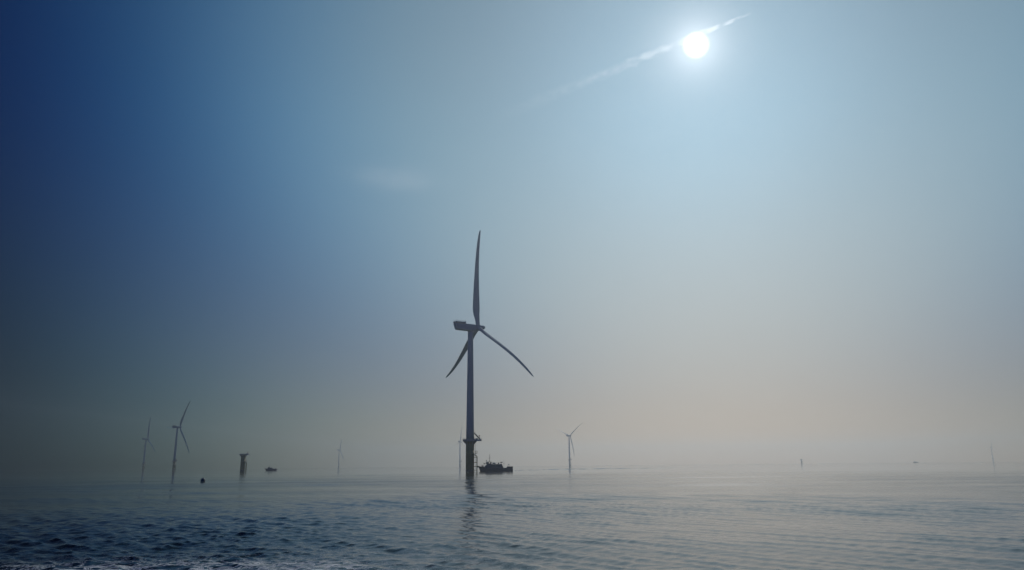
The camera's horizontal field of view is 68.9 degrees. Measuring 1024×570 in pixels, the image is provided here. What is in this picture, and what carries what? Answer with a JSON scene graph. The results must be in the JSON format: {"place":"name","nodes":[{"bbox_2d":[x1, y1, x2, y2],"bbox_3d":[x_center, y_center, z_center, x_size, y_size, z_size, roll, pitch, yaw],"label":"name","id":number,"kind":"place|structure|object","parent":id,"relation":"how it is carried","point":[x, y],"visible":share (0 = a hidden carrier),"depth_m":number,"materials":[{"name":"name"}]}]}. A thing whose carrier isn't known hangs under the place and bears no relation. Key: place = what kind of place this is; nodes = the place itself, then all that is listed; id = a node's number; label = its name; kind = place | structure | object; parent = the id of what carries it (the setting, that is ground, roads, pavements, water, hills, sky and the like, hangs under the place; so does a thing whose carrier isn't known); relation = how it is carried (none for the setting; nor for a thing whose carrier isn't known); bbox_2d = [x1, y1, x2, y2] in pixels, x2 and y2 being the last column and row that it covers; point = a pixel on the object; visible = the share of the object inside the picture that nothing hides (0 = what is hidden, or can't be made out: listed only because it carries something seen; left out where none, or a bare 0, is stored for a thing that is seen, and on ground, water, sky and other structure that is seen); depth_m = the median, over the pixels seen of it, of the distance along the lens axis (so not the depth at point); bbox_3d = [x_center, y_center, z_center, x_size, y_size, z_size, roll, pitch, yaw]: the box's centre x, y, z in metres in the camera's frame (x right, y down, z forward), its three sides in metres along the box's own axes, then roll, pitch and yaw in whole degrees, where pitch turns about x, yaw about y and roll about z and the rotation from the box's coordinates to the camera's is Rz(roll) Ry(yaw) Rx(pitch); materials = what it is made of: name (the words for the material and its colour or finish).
{"place":"outdoors","nodes":[
{"label":"outdoors","id":0,"kind":"place"},
{"bbox_2d":[0,462,1023,569],"bbox_3d":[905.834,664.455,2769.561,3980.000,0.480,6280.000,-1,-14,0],"label":"water","id":1,"kind":"structure","parent":0,"point":[892,516],"depth_m":43.53,"materials":[{"name":"blue liquid"}]},
{"bbox_2d":[142,417,154,469],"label":"offshore wind turbine","id":2,"kind":"object","parent":1,"relation":"in","point":[144,463],"visible":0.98,"depth_m":2003.63,"materials":[{"name":"yellow paint"}]},
{"bbox_2d":[167,402,189,469],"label":"offshore wind turbine","id":3,"kind":"object","parent":1,"relation":"in","point":[174,460],"visible":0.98,"depth_m":1439.84,"materials":[{"name":"yellow paint"}]},
{"bbox_2d":[239,453,249,470],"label":"turbine foundation","id":4,"kind":"object","parent":1,"relation":"in","point":[242,463],"visible":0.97,"depth_m":793.14,"materials":[{"name":"yellow paint"}]},
{"bbox_2d":[450,429,463,466],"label":"offshore wind turbine","id":5,"kind":"object","parent":1,"relation":"in","point":[460,461],"visible":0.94,"depth_m":2457.76,"materials":[{"name":"paint"}]},
{"bbox_2d":[446,230,533,470],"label":"offshore wind turbine","id":6,"kind":"object","parent":1,"relation":"in","point":[469,441],"visible":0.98,"depth_m":423.33,"materials":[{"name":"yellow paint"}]},
{"bbox_2d":[477,458,512,470],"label":"crew boat","id":7,"kind":"object","parent":1,"relation":"on","point":[490,466],"visible":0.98,"depth_m":411.16,"materials":[{"name":"blue paint"}]},
{"bbox_2d":[558,424,580,465],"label":"offshore wind turbine","id":8,"kind":"object","parent":1,"relation":"in","point":[568,436],"visible":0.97,"depth_m":2033.71,"materials":[{"name":"paint"}]},
{"bbox_2d":[0,0,1023,470],"label":"sky","id":9,"kind":"structure","parent":0,"point":[713,231],"materials":[{"name":"blue"}]}
]}

